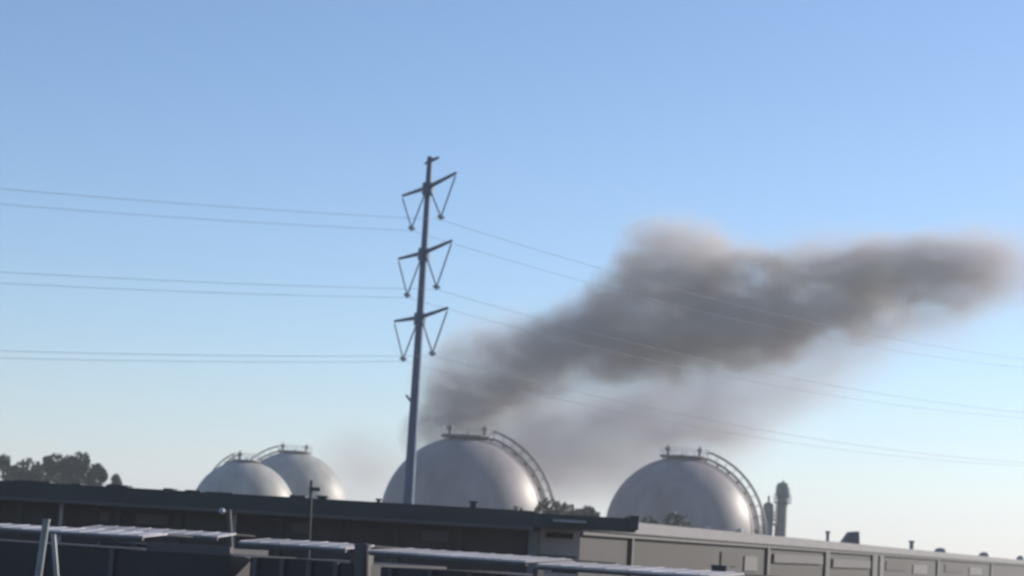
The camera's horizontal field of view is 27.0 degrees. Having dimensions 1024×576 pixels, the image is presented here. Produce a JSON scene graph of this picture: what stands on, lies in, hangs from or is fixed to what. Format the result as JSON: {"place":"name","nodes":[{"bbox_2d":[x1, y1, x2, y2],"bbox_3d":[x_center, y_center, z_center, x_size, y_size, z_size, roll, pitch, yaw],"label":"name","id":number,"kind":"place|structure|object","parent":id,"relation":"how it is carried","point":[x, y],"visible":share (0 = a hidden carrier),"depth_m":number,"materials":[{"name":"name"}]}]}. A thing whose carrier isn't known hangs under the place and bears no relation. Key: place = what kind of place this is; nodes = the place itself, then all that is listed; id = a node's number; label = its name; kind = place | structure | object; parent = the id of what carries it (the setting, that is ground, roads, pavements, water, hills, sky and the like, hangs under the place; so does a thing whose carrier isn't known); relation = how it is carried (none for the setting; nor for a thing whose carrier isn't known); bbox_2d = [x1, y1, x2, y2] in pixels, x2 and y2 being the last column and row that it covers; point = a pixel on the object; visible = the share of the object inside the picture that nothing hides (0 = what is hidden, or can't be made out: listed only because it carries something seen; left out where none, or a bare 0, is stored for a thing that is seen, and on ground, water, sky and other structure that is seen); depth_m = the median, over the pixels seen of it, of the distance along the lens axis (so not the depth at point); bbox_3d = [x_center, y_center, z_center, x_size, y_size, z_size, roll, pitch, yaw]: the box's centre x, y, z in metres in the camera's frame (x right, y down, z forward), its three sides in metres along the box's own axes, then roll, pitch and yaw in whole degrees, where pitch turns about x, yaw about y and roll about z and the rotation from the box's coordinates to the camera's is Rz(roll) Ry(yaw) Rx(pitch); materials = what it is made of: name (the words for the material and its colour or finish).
{"place":"outdoors","nodes":[
{"label":"outdoors","id":0,"kind":"place"},
{"bbox_2d":[0,523,294,575],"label":"shed","id":1,"kind":"structure","parent":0,"point":[18,557],"depth_m":44.09,"materials":[{"name":"metal"}]},
{"bbox_2d":[81,525,267,555],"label":"shed","id":2,"kind":"structure","parent":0,"point":[205,535],"depth_m":51.62,"materials":[{"name":"metal"}]},
{"bbox_2d":[0,480,638,573],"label":"warehouse","id":3,"kind":"structure","parent":0,"point":[472,528],"depth_m":69.79,"materials":[{"name":"grey metal"}]},
{"bbox_2d":[367,548,615,575],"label":"shed","id":4,"kind":"structure","parent":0,"point":[512,559],"depth_m":39.60,"materials":[{"name":"metal"}]},
{"bbox_2d":[0,0,1023,558],"label":"sky","id":5,"kind":"structure","parent":0,"point":[854,165],"materials":[{"name":"blue"}]},
{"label":"yard pavement","id":6,"kind":"structure","parent":0,"visible":0},
{"bbox_2d":[35,519,50,575],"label":"steel post","id":7,"kind":"object","parent":6,"relation":"on","point":[42,547],"visible":1,"depth_m":39.60,"materials":[{"name":"grey metal"}]},
{"bbox_2d":[50,534,58,575],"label":"steel post","id":8,"kind":"object","parent":6,"relation":"on","point":[54,555],"visible":1,"depth_m":40.59,"materials":[{"name":"grey metal"}]},
{"bbox_2d":[219,508,232,546],"bbox_3d":[-6.921,10.571,54.091,1.720,9.858,0.403,3,-7,0],"label":"steel post","id":9,"kind":"object","parent":6,"relation":"on","point":[229,525],"visible":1,"depth_m":54.55,"materials":[{"name":"grey metal"}]},
{"bbox_2d":[307,480,319,558],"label":"steel post","id":10,"kind":"object","parent":6,"relation":"on","point":[311,488],"visible":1,"depth_m":65.58,"materials":[{"name":"grey metal"}]},
{"bbox_2d":[239,538,446,575],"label":"shed","id":11,"kind":"structure","parent":6,"relation":"on","point":[263,566],"depth_m":42.39,"materials":[{"name":"metal"}]},
{"bbox_2d":[354,544,371,575],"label":"steel post","id":12,"kind":"object","parent":6,"relation":"on","point":[362,561],"visible":1,"depth_m":41.52,"materials":[{"name":"grey metal"}]},
{"bbox_2d":[535,527,579,575],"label":"annex","id":13,"kind":"object","parent":6,"relation":"on","point":[557,543],"visible":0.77,"depth_m":71.78,"materials":[{"name":"grey"}]},
{"bbox_2d":[536,561,770,575],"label":"shed","id":14,"kind":"structure","parent":6,"relation":"on","point":[594,568],"depth_m":34.98,"materials":[{"name":"metal"}]},
{"bbox_2d":[711,565,728,571],"bbox_3d":[2.892,9.217,35.187,0.958,9.266,0.400,3,-7,0],"label":"steel post","id":15,"kind":"object","parent":6,"relation":"on","point":[723,568],"visible":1,"depth_m":35.60,"materials":[{"name":"grey metal"}]},
{"bbox_3d":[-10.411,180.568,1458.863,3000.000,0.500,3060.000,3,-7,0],"label":"ground","id":16,"kind":"structure","parent":0,"visible":0},
{"bbox_2d":[0,453,11,475],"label":"tree","id":17,"kind":"object","parent":16,"relation":"on","point":[5,462],"visible":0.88,"depth_m":293.40,"materials":[{"name":"green plant"}]},
{"bbox_2d":[0,462,25,480],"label":"tree","id":18,"kind":"object","parent":16,"relation":"on","point":[14,472],"visible":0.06,"depth_m":317.45,"materials":[{"name":"green plant"}]},
{"bbox_2d":[9,456,46,481],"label":"tree","id":19,"kind":"object","parent":16,"relation":"on","point":[36,472],"visible":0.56,"depth_m":297.72,"materials":[{"name":"green plant"}]},
{"bbox_2d":[42,463,59,482],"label":"tree","id":20,"kind":"object","parent":16,"relation":"on","point":[48,477],"visible":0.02,"depth_m":315.36,"materials":[{"name":"green plant"}]},
{"bbox_2d":[42,453,63,482],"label":"tree","id":21,"kind":"object","parent":16,"relation":"on","point":[51,464],"visible":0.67,"depth_m":302.92,"materials":[{"name":"green plant"}]},
{"bbox_2d":[58,451,90,483],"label":"tree","id":22,"kind":"object","parent":16,"relation":"on","point":[73,469],"visible":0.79,"depth_m":295.84,"materials":[{"name":"green plant"}]},
{"bbox_2d":[84,463,108,485],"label":"tree","id":23,"kind":"object","parent":16,"relation":"on","point":[97,472],"visible":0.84,"depth_m":289.87,"materials":[{"name":"green plant"}]},
{"bbox_2d":[110,473,122,484],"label":"tree","id":24,"kind":"object","parent":16,"relation":"on","point":[116,479],"visible":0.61,"depth_m":307.99,"materials":[{"name":"green plant"}]},
{"bbox_2d":[196,450,291,496],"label":"spherical tank","id":25,"kind":"object","parent":16,"relation":"on","point":[239,475],"visible":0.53,"depth_m":323.77,"materials":[{"name":"metal"}]},
{"bbox_2d":[250,442,346,499],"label":"spherical tank","id":26,"kind":"object","parent":16,"relation":"on","point":[296,471],"visible":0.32,"depth_m":373.70,"materials":[{"name":"metal"}]},
{"bbox_2d":[394,156,456,503],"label":"power pole","id":27,"kind":"object","parent":16,"relation":"on","point":[426,189],"visible":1,"depth_m":150.20,"materials":[{"name":"metal"}]},
{"bbox_2d":[0,188,1018,358],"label":"power line","id":28,"kind":"object","parent":27,"relation":"attached to","point":[480,232],"visible":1,"depth_m":149.75,"materials":[{"name":"silver metal"}]},
{"bbox_2d":[3,283,1016,417],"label":"power line","id":29,"kind":"object","parent":27,"relation":"attached to","point":[474,316],"visible":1,"depth_m":157.35,"materials":[{"name":"silver metal"}]},
{"bbox_2d":[2,204,1021,367],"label":"power line","id":30,"kind":"object","parent":27,"relation":"attached to","point":[489,254],"visible":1,"depth_m":159.20,"materials":[{"name":"silver metal"}]},
{"bbox_2d":[6,272,1023,412],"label":"power line","id":31,"kind":"object","parent":27,"relation":"attached to","point":[484,303],"visible":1,"depth_m":149.87,"materials":[{"name":"silver metal"}]},
{"bbox_2d":[13,358,1019,465],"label":"power line","id":32,"kind":"object","parent":27,"relation":"attached to","point":[499,385],"visible":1,"depth_m":160.19,"materials":[{"name":"silver metal"}]},
{"bbox_2d":[14,351,1021,462],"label":"power line","id":33,"kind":"object","parent":27,"relation":"attached to","point":[512,376],"visible":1,"depth_m":155.71,"materials":[{"name":"silver metal"}]},
{"bbox_2d":[382,423,554,512],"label":"spherical tank","id":34,"kind":"object","parent":16,"relation":"on","point":[458,470],"visible":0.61,"depth_m":250.50,"materials":[{"name":"metal"}]},
{"bbox_2d":[509,506,524,510],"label":"tree","id":35,"kind":"object","parent":16,"relation":"on","point":[516,507],"visible":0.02,"depth_m":221.00,"materials":[{"name":"green plant"}]},
{"bbox_2d":[534,497,566,514],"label":"tree","id":36,"kind":"object","parent":16,"relation":"on","point":[554,508],"visible":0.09,"depth_m":222.99,"materials":[{"name":"green plant"}]},
{"bbox_2d":[558,502,582,515],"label":"tree","id":37,"kind":"object","parent":16,"relation":"on","point":[572,510],"visible":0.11,"depth_m":226.26,"materials":[{"name":"green plant"}]},
{"bbox_2d":[578,505,599,516],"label":"tree","id":38,"kind":"object","parent":16,"relation":"on","point":[586,511],"visible":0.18,"depth_m":233.25,"materials":[{"name":"green plant"}]},
{"bbox_2d":[641,516,658,523],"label":"tree","id":39,"kind":"object","parent":16,"relation":"on","point":[650,521],"visible":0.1,"depth_m":213.54,"materials":[{"name":"green plant"}]},
{"bbox_2d":[662,511,693,527],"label":"tree","id":40,"kind":"object","parent":16,"relation":"on","point":[679,520],"visible":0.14,"depth_m":213.30,"materials":[{"name":"green plant"}]},
{"bbox_2d":[606,444,766,534],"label":"spherical tank","id":41,"kind":"object","parent":16,"relation":"on","point":[700,492],"visible":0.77,"depth_m":274.39,"materials":[{"name":"metal"}]},
{"bbox_2d":[760,496,775,535],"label":"process column","id":42,"kind":"structure","parent":16,"relation":"on","point":[768,507],"depth_m":288.05,"materials":[{"name":"grey metal"}]},
{"bbox_2d":[533,523,1023,575],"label":"industrial building","id":43,"kind":"structure","parent":16,"relation":"on","point":[668,546],"depth_m":109.10,"materials":[{"name":"paint"}]},
{"bbox_2d":[720,552,737,565],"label":"window","id":44,"kind":"structure","parent":43,"relation":"in","point":[726,558],"depth_m":99.47,"materials":[{"name":"paint"}]},
{"bbox_2d":[743,556,757,570],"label":"window","id":45,"kind":"structure","parent":43,"relation":"in","point":[749,562],"depth_m":103.96,"materials":[{"name":"grey"}]},
{"bbox_2d":[885,561,905,570],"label":"window","id":46,"kind":"structure","parent":43,"relation":"in","point":[889,565],"depth_m":150.78,"materials":[{"name":"paint"}]},
{"bbox_2d":[912,564,926,573],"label":"window","id":47,"kind":"structure","parent":43,"relation":"in","point":[916,569],"depth_m":162.95,"materials":[{"name":"grey"}]},
{"bbox_2d":[944,564,962,571],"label":"window","id":48,"kind":"structure","parent":43,"relation":"in","point":[947,567],"depth_m":183.26,"materials":[{"name":"paint"}]},
{"bbox_2d":[969,567,981,574],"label":"window","id":49,"kind":"structure","parent":43,"relation":"in","point":[972,570],"depth_m":200.63,"materials":[{"name":"grey"}]},
{"bbox_2d":[774,480,791,536],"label":"process column","id":50,"kind":"structure","parent":16,"relation":"on","point":[782,494],"depth_m":288.12,"materials":[{"name":"grey metal"}]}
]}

